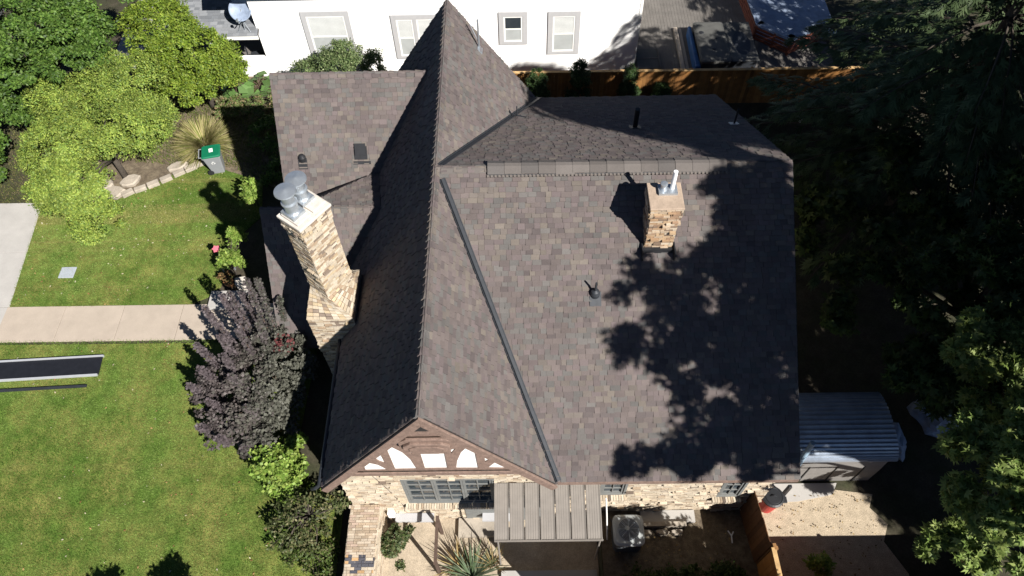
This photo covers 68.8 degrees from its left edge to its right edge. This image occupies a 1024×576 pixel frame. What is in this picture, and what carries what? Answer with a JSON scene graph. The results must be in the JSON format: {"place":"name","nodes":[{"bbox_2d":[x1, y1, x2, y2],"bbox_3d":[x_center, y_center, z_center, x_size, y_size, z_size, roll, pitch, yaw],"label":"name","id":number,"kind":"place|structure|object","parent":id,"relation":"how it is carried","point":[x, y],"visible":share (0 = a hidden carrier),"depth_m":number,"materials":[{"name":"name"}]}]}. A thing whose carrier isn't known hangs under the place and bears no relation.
{"place":"outdoors","nodes":[
{"label":"outdoors","id":0,"kind":"place"},
{"bbox_2d":[0,203,41,323],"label":"pavement","id":1,"kind":"structure","parent":0,"point":[17,223],"depth_m":28.50,"materials":[{"name":"concrete"}]},
{"bbox_2d":[10,165,262,307],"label":"lawn","id":2,"kind":"structure","parent":0,"point":[147,257],"depth_m":28.18,"materials":[{"name":"green plant"}]},
{"bbox_2d":[58,267,76,277],"bbox_3d":[-16.424,-0.570,27.655,0.550,0.045,0.480,-1,56,1],"label":"valve box","id":3,"kind":"object","parent":2,"relation":"on","point":[68,273],"visible":1,"depth_m":27.63,"materials":[{"name":"grey plastic"}]},
{"bbox_2d":[146,179,159,188],"bbox_3d":[-14.354,-4.152,29.946,0.460,0.200,0.258,-26,60,-15],"label":"edging stone","id":4,"kind":"object","parent":2,"relation":"on","point":[153,183],"visible":1,"depth_m":29.86,"materials":[{"name":"beige stone"}]},
{"bbox_2d":[159,174,172,183],"bbox_3d":[-13.906,-4.384,30.091,0.460,0.200,0.243,-28,60,-16],"label":"edging stone","id":5,"kind":"object","parent":2,"relation":"on","point":[166,178],"visible":1,"depth_m":30.01,"materials":[{"name":"beige stone"}]},
{"bbox_2d":[172,168,185,177],"bbox_3d":[-13.458,-4.640,30.252,0.460,0.200,0.211,-31,61,-18],"label":"edging stone","id":6,"kind":"object","parent":2,"relation":"on","point":[179,172],"visible":1,"depth_m":30.17,"materials":[{"name":"beige stone"}]},
{"bbox_2d":[184,162,196,172],"bbox_3d":[-13.059,-4.878,30.403,0.460,0.200,0.275,-27,60,-16],"label":"edging stone","id":7,"kind":"object","parent":2,"relation":"on","point":[188,170],"visible":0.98,"depth_m":30.31,"materials":[{"name":"beige stone"}]},
{"bbox_2d":[194,160,205,167],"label":"edging stone","id":8,"kind":"object","parent":2,"relation":"on","point":[201,164],"visible":0.54,"depth_m":30.45,"materials":[{"name":"beige stone"}]},
{"bbox_2d":[198,144,224,174],"bbox_3d":[-11.965,-5.113,29.973,0.866,1.075,0.690,-11,57,-6],"label":"recycling bin","id":9,"kind":"object","parent":2,"relation":"on","point":[212,157],"visible":1,"depth_m":29.64,"materials":[{"name":"grey plastic"}]},
{"bbox_2d":[238,175,261,206],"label":"shrub","id":10,"kind":"object","parent":2,"relation":"on","point":[248,193],"visible":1,"depth_m":28.30,"materials":[{"name":"green plant"}]},
{"bbox_2d":[111,7,167,69],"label":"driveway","id":11,"kind":"structure","parent":0,"point":[122,47],"depth_m":34.85,"materials":[{"name":"concrete"}]},
{"bbox_2d":[0,338,343,575],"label":"lawn","id":12,"kind":"structure","parent":0,"point":[140,502],"depth_m":23.16,"materials":[{"name":"green plant"}]},
{"bbox_2d":[0,384,86,391],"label":"metal strip","id":13,"kind":"object","parent":12,"relation":"on","point":[40,388],"visible":1,"depth_m":24.94,"materials":[{"name":"metal"}]},
{"bbox_2d":[0,355,103,381],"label":"black panel","id":14,"kind":"object","parent":12,"relation":"on","point":[49,368],"visible":1,"depth_m":25.35,"materials":[{"name":"metal"}]},
{"bbox_2d":[11,173,333,574],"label":"fallen leaves","id":15,"kind":"object","parent":12,"relation":"on","point":[154,368],"visible":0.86,"depth_m":25.83,"materials":[{"name":"brown plant"}]},
{"bbox_2d":[185,277,319,459],"bbox_3d":[-8.050,2.485,22.819,3.967,4.040,4.690,16,58,12],"label":"smoke bush","id":16,"kind":"object","parent":12,"relation":"on","point":[255,425],"visible":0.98,"depth_m":23.10,"materials":[{"name":"purple plant"}]},
{"bbox_2d":[247,431,309,506],"bbox_3d":[-7.053,5.418,22.715,1.863,1.477,2.358,-1,56,1],"label":"shrub","id":17,"kind":"object","parent":12,"relation":"on","point":[278,468],"visible":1,"depth_m":22.37,"materials":[{"name":"green plant"}]},
{"bbox_2d":[263,486,350,555],"bbox_3d":[-5.863,6.756,21.773,2.680,1.520,1.972,-1,56,1],"label":"shrub","id":18,"kind":"object","parent":12,"relation":"on","point":[302,522],"visible":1,"depth_m":21.58,"materials":[{"name":"green plant"}]},
{"bbox_2d":[273,479,340,575],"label":"shrub","id":19,"kind":"object","parent":12,"relation":"on","point":[290,560],"visible":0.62,"depth_m":21.52,"materials":[{"name":"green plant"}]},
{"bbox_2d":[165,114,240,169],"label":"ornamental grass","id":20,"kind":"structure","parent":0,"point":[197,136],"depth_m":30.60,"materials":[{"name":"plant"}]},
{"bbox_2d":[212,245,219,252],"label":"flower","id":21,"kind":"object","parent":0,"point":[215,248],"visible":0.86,"depth_m":26.94,"materials":[{"name":"pink plant"}]},
{"bbox_2d":[216,269,235,287],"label":"shrub","id":22,"kind":"object","parent":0,"point":[228,282],"visible":1,"depth_m":26.85,"materials":[{"name":"plant"}]},
{"bbox_2d":[235,276,247,289],"bbox_3d":[-9.730,-0.141,26.961,0.360,0.480,0.320,-10,57,-6],"label":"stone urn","id":23,"kind":"object","parent":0,"point":[239,284],"visible":0.69,"depth_m":26.80,"materials":[{"name":"beige stone"}]},
{"bbox_2d":[243,41,263,54],"bbox_3d":[-11.358,-10.430,33.235,0.782,1.035,0.568,-15,57,-9],"label":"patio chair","id":24,"kind":"object","parent":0,"point":[259,52],"visible":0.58,"depth_m":33.29,"materials":[{"name":"metal"}]},
{"bbox_2d":[383,517,598,575],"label":"patio","id":25,"kind":"structure","parent":0,"point":[416,554],"depth_m":22.40,"materials":[{"name":"beige concrete"}]},
{"bbox_2d":[380,522,415,571],"bbox_3d":[-3.415,7.670,22.007,1.177,1.262,1.423,-1,56,1],"label":"shrub","id":26,"kind":"object","parent":25,"relation":"on","point":[394,538],"visible":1,"depth_m":21.72,"materials":[{"name":"green plant"}]},
{"bbox_2d":[433,516,443,575],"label":"wooden rail","id":27,"kind":"object","parent":25,"relation":"on","point":[438,525],"visible":0.98,"depth_m":21.27,"materials":[{"name":"brown wood"}]},
{"bbox_2d":[433,537,483,575],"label":"dead yucca","id":28,"kind":"object","parent":25,"relation":"on","point":[458,551],"visible":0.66,"depth_m":22.04,"materials":[{"name":"beige plant"}]},
{"bbox_2d":[440,538,505,575],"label":"yucca","id":29,"kind":"object","parent":25,"relation":"on","point":[473,570],"visible":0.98,"depth_m":21.83,"materials":[{"name":"green plant"}]},
{"bbox_2d":[474,540,512,572],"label":"dead yucca","id":30,"kind":"object","parent":25,"relation":"on","point":[492,557],"visible":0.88,"depth_m":21.91,"materials":[{"name":"beige plant"}]},
{"bbox_2d":[0,0,1023,575],"bbox_3d":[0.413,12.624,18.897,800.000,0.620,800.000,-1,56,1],"label":"ground","id":31,"kind":"structure","parent":0,"point":[906,496],"depth_m":25.18,"materials":[{"name":"brown soil"}]},
{"bbox_2d":[0,145,7,182],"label":"shrub","id":32,"kind":"object","parent":31,"relation":"on","point":[3,176],"visible":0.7,"depth_m":29.39,"materials":[{"name":"green plant"}]},
{"bbox_2d":[0,72,129,203],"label":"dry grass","id":33,"kind":"structure","parent":31,"relation":"on","point":[16,161],"depth_m":30.75,"materials":[{"name":"plant"}]},
{"bbox_2d":[0,0,133,156],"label":"leafy tree","id":34,"kind":"object","parent":31,"relation":"on","point":[46,48],"visible":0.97,"depth_m":27.64,"materials":[{"name":"green plant"}]},
{"bbox_2d":[0,303,275,342],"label":"walkway","id":35,"kind":"structure","parent":31,"relation":"on","point":[103,323],"depth_m":26.37,"materials":[{"name":"concrete"}]},
{"bbox_2d":[207,290,248,309],"bbox_3d":[-10.149,0.438,26.788,1.350,0.140,0.750,-1,56,1],"label":"stone step","id":36,"kind":"object","parent":35,"relation":"on","point":[214,302],"visible":0.46,"depth_m":26.71,"materials":[{"name":"stone"}]},
{"bbox_2d":[75,73,283,203],"bbox_3d":[-12.817,-6.194,31.370,11.600,0.015,8.700,-1,56,1],"label":"planting bed","id":37,"kind":"object","parent":31,"relation":"on","point":[148,172],"visible":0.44,"depth_m":30.85,"materials":[{"name":"soil"}]},
{"bbox_2d":[12,48,181,245],"bbox_3d":[-15.665,-5.350,28.227,6.223,4.592,7.447,-1,56,1],"label":"spreading tree","id":38,"kind":"object","parent":37,"relation":"on","point":[83,138],"visible":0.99,"depth_m":27.55,"materials":[{"name":"green plant"}]},
{"bbox_2d":[102,179,113,188],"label":"flat rock","id":39,"kind":"object","parent":37,"relation":"on","point":[111,183],"visible":0.43,"depth_m":29.89,"materials":[{"name":"stone"}]},
{"bbox_2d":[106,186,125,199],"bbox_3d":[-15.790,-3.787,29.737,0.791,0.205,0.619,7,57,6],"label":"flat rock","id":40,"kind":"object","parent":37,"relation":"on","point":[115,191],"visible":0.68,"depth_m":29.65,"materials":[{"name":"stone"}]},
{"bbox_2d":[121,188,134,197],"bbox_3d":[-15.252,-3.765,29.707,0.460,0.200,0.238,-32,61,-18],"label":"edging stone","id":41,"kind":"object","parent":37,"relation":"on","point":[127,192],"visible":1,"depth_m":29.63,"materials":[{"name":"beige stone"}]},
{"bbox_2d":[119,174,140,187],"bbox_3d":[-15.346,-4.312,30.079,0.748,0.204,0.626,-1,56,1],"label":"flat rock","id":42,"kind":"object","parent":37,"relation":"on","point":[132,180],"visible":1,"depth_m":29.97,"materials":[{"name":"stone"}]},
{"bbox_2d":[134,184,146,193],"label":"edging stone","id":43,"kind":"object","parent":37,"relation":"on","point":[140,188],"visible":1,"depth_m":29.73,"materials":[{"name":"beige stone"}]},
{"bbox_2d":[167,161,187,171],"bbox_3d":[-13.612,-4.948,30.465,0.852,0.206,0.441,-15,57,-9],"label":"flat rock","id":44,"kind":"object","parent":37,"relation":"on","point":[174,167],"visible":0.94,"depth_m":30.34,"materials":[{"name":"stone"}]},
{"bbox_2d":[114,0,250,109],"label":"bushy tree","id":45,"kind":"object","parent":37,"relation":"on","point":[202,71],"visible":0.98,"depth_m":29.36,"materials":[{"name":"green plant"}]},
{"bbox_2d":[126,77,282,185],"bbox_3d":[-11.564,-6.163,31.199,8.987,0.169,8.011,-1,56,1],"label":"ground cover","id":46,"kind":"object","parent":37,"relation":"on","point":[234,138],"visible":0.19,"depth_m":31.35,"materials":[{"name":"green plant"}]},
{"bbox_2d":[220,79,253,100],"bbox_3d":[-11.947,-8.540,32.529,1.537,0.644,1.387,-31,61,-18],"label":"rhubarb","id":47,"kind":"object","parent":37,"relation":"on","point":[243,88],"visible":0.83,"depth_m":32.31,"materials":[{"name":"green plant"}]},
{"bbox_2d":[213,91,273,120],"bbox_3d":[-10.368,-7.940,31.928,4.913,1.115,2.086,-14,57,-8],"label":"shrub","id":48,"kind":"object","parent":37,"relation":"on","point":[257,106],"visible":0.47,"depth_m":31.67,"materials":[{"name":"green plant"}]},
{"bbox_2d":[244,71,270,96],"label":"shrub","id":49,"kind":"object","parent":37,"relation":"on","point":[257,77],"visible":0.77,"depth_m":32.53,"materials":[{"name":"green plant"}]},
{"bbox_2d":[247,113,282,187],"bbox_3d":[-9.415,-5.629,30.426,2.489,1.011,4.209,-16,57,-9],"label":"shrub","id":50,"kind":"object","parent":37,"relation":"on","point":[271,175],"visible":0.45,"depth_m":30.35,"materials":[{"name":"green plant"}]},
{"bbox_2d":[260,78,270,98],"bbox_3d":[-10.258,-8.546,32.488,1.488,0.656,1.544,-1,56,1],"label":"rhubarb","id":51,"kind":"object","parent":37,"relation":"on","point":[264,94],"visible":0.08,"depth_m":32.25,"materials":[{"name":"green plant"}]},
{"bbox_2d":[215,225,248,274],"bbox_3d":[-9.931,-1.215,26.880,1.101,2.022,1.673,29,62,19],"label":"shrub","id":52,"kind":"object","parent":31,"relation":"on","point":[229,258],"visible":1,"depth_m":26.56,"materials":[{"name":"green plant"}]},
{"bbox_2d":[288,37,386,72],"bbox_3d":[-7.150,-8.825,30.982,3.874,3.556,2.564,16,58,11],"label":"shrub","id":53,"kind":"object","parent":31,"relation":"on","point":[331,59],"visible":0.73,"depth_m":30.13,"materials":[{"name":"green plant"}]},
{"bbox_2d":[342,505,387,575],"bbox_3d":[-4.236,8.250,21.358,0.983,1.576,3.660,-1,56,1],"label":"brick path","id":54,"kind":"structure","parent":31,"relation":"on","point":[367,526],"depth_m":21.25,"materials":[{"name":"brick"}]},
{"bbox_2d":[171,0,643,75],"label":"white house","id":55,"kind":"structure","parent":31,"relation":"on","point":[529,35],"depth_m":31.51,"materials":[{"name":"white paint"}]},
{"bbox_2d":[228,0,250,31],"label":"satellite dish","id":56,"kind":"object","parent":55,"relation":"attached to","point":[240,10],"visible":1,"depth_m":30.75,"materials":[{"name":"metal"}]},
{"bbox_2d":[299,11,356,56],"bbox_3d":[-7.728,-10.690,31.727,2.000,2.400,0.055,-1,56,1],"label":"window","id":57,"kind":"structure","parent":55,"relation":"in","point":[320,27],"depth_m":31.38,"materials":[{"name":"white paint"}]},
{"bbox_2d":[390,14,434,58],"bbox_3d":[-4.051,-10.663,31.803,1.950,2.210,0.055,-1,56,1],"label":"window","id":58,"kind":"structure","parent":55,"relation":"in","point":[407,30],"depth_m":31.49,"materials":[{"name":"white paint"}]},
{"bbox_2d":[498,11,526,44],"bbox_3d":[0.047,-10.915,31.467,1.200,1.600,0.055,-1,56,1],"label":"window","id":59,"kind":"structure","parent":55,"relation":"in","point":[512,25],"depth_m":31.44,"materials":[{"name":"white paint"}]},
{"bbox_2d":[547,11,580,53],"bbox_3d":[2.187,-10.789,31.679,1.350,2.130,0.055,-1,56,1],"label":"window","id":60,"kind":"structure","parent":55,"relation":"in","point":[563,26],"depth_m":31.62,"materials":[{"name":"white paint"}]},
{"bbox_2d":[259,0,800,575],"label":"tudor house","id":61,"kind":"structure","parent":31,"relation":"on","point":[507,294],"depth_m":19.46,"materials":[{"name":"stone"}]},
{"bbox_2d":[387,510,395,517],"bbox_3d":[-3.585,6.706,22.241,0.200,0.350,0.160,-1,56,1],"label":"meter box","id":62,"kind":"object","parent":61,"relation":"attached to","point":[391,513],"visible":1,"depth_m":22.12,"materials":[{"name":"white paint"}]},
{"bbox_2d":[400,479,493,509],"bbox_3d":[-1.747,5.733,20.947,2.687,2.135,0.280,-1,56,1],"label":"window","id":63,"kind":"structure","parent":61,"relation":"in","point":[464,492],"depth_m":21.24,"materials":[{"name":"clear glass"}]},
{"bbox_2d":[600,484,628,501],"bbox_3d":[2.779,5.556,20.726,0.887,1.435,0.280,-1,56,1],"label":"window","id":64,"kind":"structure","parent":61,"relation":"in","point":[606,490],"depth_m":21.11,"materials":[{"name":"grey glass"}]},
{"bbox_2d":[711,483,748,503],"bbox_3d":[6.115,5.640,20.886,0.812,1.515,0.280,-1,56,1],"label":"window","id":65,"kind":"structure","parent":61,"relation":"in","point":[732,491],"depth_m":21.30,"materials":[{"name":"grey glass"}]},
{"bbox_2d":[525,67,551,97],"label":"evergreen shrub","id":66,"kind":"object","parent":31,"relation":"on","point":[535,87],"visible":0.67,"depth_m":30.18,"materials":[{"name":"green plant"}]},
{"bbox_2d":[563,58,592,96],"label":"evergreen shrub","id":67,"kind":"object","parent":31,"relation":"on","point":[579,75],"visible":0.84,"depth_m":30.18,"materials":[{"name":"green plant"}]},
{"bbox_2d":[615,63,640,95],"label":"evergreen shrub","id":68,"kind":"object","parent":31,"relation":"on","point":[629,80],"visible":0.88,"depth_m":30.33,"materials":[{"name":"green plant"}]},
{"bbox_2d":[648,81,672,95],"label":"evergreen shrub","id":69,"kind":"object","parent":31,"relation":"on","point":[661,89],"visible":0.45,"depth_m":30.61,"materials":[{"name":"green plant"}]},
{"bbox_2d":[601,510,758,575],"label":"side yard","id":70,"kind":"structure","parent":31,"relation":"on","point":[696,538],"depth_m":21.78,"materials":[{"name":"soil"}]},
{"bbox_2d":[605,508,644,551],"bbox_3d":[3.249,6.950,21.694,1.029,0.890,1.232,-1,56,1],"label":"air conditioner","id":71,"kind":"object","parent":70,"relation":"on","point":[627,533],"visible":0.99,"depth_m":21.29,"materials":[{"name":"metal"}]},
{"bbox_2d":[644,529,652,535],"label":"border stone","id":72,"kind":"object","parent":70,"relation":"on","point":[647,532],"visible":0.64,"depth_m":21.91,"materials":[{"name":"beige stone"}]},
{"bbox_2d":[654,529,668,535],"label":"border stone","id":73,"kind":"object","parent":70,"relation":"on","point":[661,532],"visible":1,"depth_m":21.91,"materials":[{"name":"beige stone"}]},
{"bbox_2d":[640,510,694,527],"bbox_3d":[4.617,6.821,22.153,1.600,0.220,0.500,-1,56,1],"label":"concrete slab","id":74,"kind":"object","parent":70,"relation":"on","point":[668,519],"depth_m":22.16,"materials":[{"name":"concrete"}]},
{"bbox_2d":[670,529,682,535],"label":"border stone","id":75,"kind":"object","parent":70,"relation":"on","point":[676,532],"visible":1,"depth_m":21.90,"materials":[{"name":"beige stone"}]},
{"bbox_2d":[621,558,750,575],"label":"shrub","id":76,"kind":"object","parent":70,"relation":"on","point":[722,570],"visible":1,"depth_m":20.75,"materials":[{"name":"green plant"}]},
{"bbox_2d":[609,494,881,575],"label":"yard litter","id":77,"kind":"object","parent":70,"relation":"on","point":[770,530],"visible":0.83,"depth_m":21.75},
{"bbox_2d":[739,491,776,563],"bbox_3d":[6.915,6.689,21.205,0.129,1.860,1.750,-6,56,-3],"label":"wooden fence","id":78,"kind":"object","parent":70,"relation":"on","point":[757,535],"visible":0.88,"depth_m":21.10,"materials":[{"name":"brown wood"}]},
{"bbox_2d":[757,546,781,575],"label":"wooden gate","id":79,"kind":"structure","parent":70,"relation":"on","point":[768,564],"depth_m":20.27,"materials":[{"name":"brown wood"}]},
{"bbox_2d":[513,66,871,102],"bbox_3d":[4.903,-8.407,31.346,19.790,1.840,0.175,-1,56,1],"label":"wooden fence","id":80,"kind":"object","parent":31,"relation":"on","point":[727,85],"visible":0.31,"depth_m":30.99,"materials":[{"name":"brown wood"}]},
{"bbox_2d":[635,0,834,86],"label":"deck","id":81,"kind":"structure","parent":31,"relation":"on","point":[660,19],"depth_m":34.41,"materials":[{"name":"grey wood"}]},
{"bbox_2d":[636,48,660,68],"bbox_3d":[6.009,-10.110,33.079,1.020,0.190,1.300,-1,56,1],"label":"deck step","id":82,"kind":"object","parent":81,"relation":"on","point":[647,58],"visible":0.83,"depth_m":33.01,"materials":[{"name":"grey wood"}]},
{"bbox_2d":[673,27,688,68],"bbox_3d":[7.572,-10.527,33.371,0.350,0.110,3.300,-1,56,1],"label":"timber plank","id":83,"kind":"object","parent":81,"relation":"on","point":[681,51],"visible":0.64,"depth_m":33.46,"materials":[{"name":"wood"}]},
{"bbox_2d":[692,22,759,67],"bbox_3d":[9.311,-10.557,32.929,2.500,0.835,2.680,-1,56,1],"label":"shed","id":84,"kind":"object","parent":81,"relation":"on","point":[725,45],"visible":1,"depth_m":32.53,"materials":[{"name":"metal"}]},
{"bbox_2d":[686,26,700,67],"bbox_3d":[7.984,-10.478,33.052,0.238,0.550,2.740,-1,56,1],"label":"blue tarp strip","id":85,"kind":"object","parent":84,"relation":"hanging from","point":[694,59],"visible":0.76,"depth_m":32.85,"materials":[{"name":"blue plastic"}]},
{"bbox_2d":[739,0,822,55],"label":"red railing","id":86,"kind":"object","parent":81,"relation":"on","point":[748,7],"visible":0.72,"depth_m":33.22,"materials":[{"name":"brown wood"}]},
{"bbox_2d":[751,0,836,46],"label":"blue ground tarp","id":87,"kind":"object","parent":81,"relation":"on","point":[791,16],"visible":0.58,"depth_m":34.72,"materials":[{"name":"blue plastic"}]},
{"bbox_2d":[798,392,898,481],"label":"metal shed","id":88,"kind":"structure","parent":31,"relation":"on","point":[853,435],"depth_m":21.56,"materials":[{"name":"metal"}]},
{"bbox_2d":[800,440,815,465],"bbox_3d":[8.246,4.792,21.186,0.146,1.576,0.416,22,59,15],"label":"blue tube","id":89,"kind":"object","parent":88,"relation":"on","point":[807,450],"visible":0.66,"depth_m":20.86,"materials":[{"name":"blue plastic"}]},
{"bbox_2d":[743,0,1023,300],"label":"cedar tree","id":90,"kind":"object","parent":31,"relation":"on","point":[978,111],"visible":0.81,"depth_m":22.12,"materials":[{"name":"green plant"}]},
{"bbox_2d":[893,422,906,461],"bbox_3d":[11.775,4.700,23.097,0.737,0.746,1.382,-10,57,-5],"label":"tarp","id":91,"kind":"object","parent":31,"relation":"on","point":[902,442],"visible":0.3,"depth_m":22.89,"materials":[{"name":"plastic"}]},
{"bbox_2d":[794,132,1023,431],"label":"maple tree","id":92,"kind":"object","parent":31,"relation":"on","point":[946,259],"visible":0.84,"depth_m":20.86,"materials":[{"name":"green plant"}]},
{"bbox_2d":[810,0,1023,171],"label":"cedar tree","id":93,"kind":"object","parent":31,"relation":"on","point":[865,5],"visible":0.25,"depth_m":27.98,"materials":[{"name":"green plant"}]},
{"bbox_2d":[906,399,954,438],"bbox_3d":[13.366,3.969,23.249,1.390,1.248,1.637,-21,58,-13],"label":"tarp","id":94,"kind":"object","parent":31,"relation":"on","point":[929,427],"visible":0.29,"depth_m":23.20,"materials":[{"name":"blue plastic"}]},
{"bbox_2d":[911,304,1023,575],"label":"maple tree","id":95,"kind":"object","parent":31,"relation":"on","point":[984,535],"visible":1,"depth_m":16.55,"materials":[{"name":"green plant"}]},
{"bbox_2d":[762,490,908,575],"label":"gravel","id":96,"kind":"structure","parent":0,"point":[881,559],"depth_m":21.90,"materials":[{"name":"beige gravel"}]},
{"bbox_2d":[759,486,783,512],"bbox_3d":[7.578,6.257,22.004,0.640,0.987,0.640,-1,56,1],"label":"trash can","id":97,"kind":"object","parent":96,"relation":"on","point":[772,499],"visible":0.72,"depth_m":21.66,"materials":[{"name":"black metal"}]},
{"bbox_2d":[783,485,791,502],"bbox_3d":[8.148,6.108,22.174,0.180,0.850,0.290,-1,56,1],"label":"short post","id":98,"kind":"object","parent":96,"relation":"on","point":[787,489],"visible":0.59,"depth_m":22.17,"materials":[{"name":"metal"}]},
{"bbox_2d":[774,483,835,501],"bbox_3d":[8.764,6.188,22.606,2.200,0.040,0.570,-1,56,1],"label":"shed apron","id":99,"kind":"object","parent":96,"relation":"on","point":[802,491],"visible":0.65,"depth_m":22.62,"materials":[{"name":"concrete"}]},
{"bbox_2d":[802,550,836,575],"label":"shrub","id":100,"kind":"object","parent":96,"relation":"on","point":[818,563],"visible":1,"depth_m":20.91,"materials":[{"name":"green plant"}]}
]}

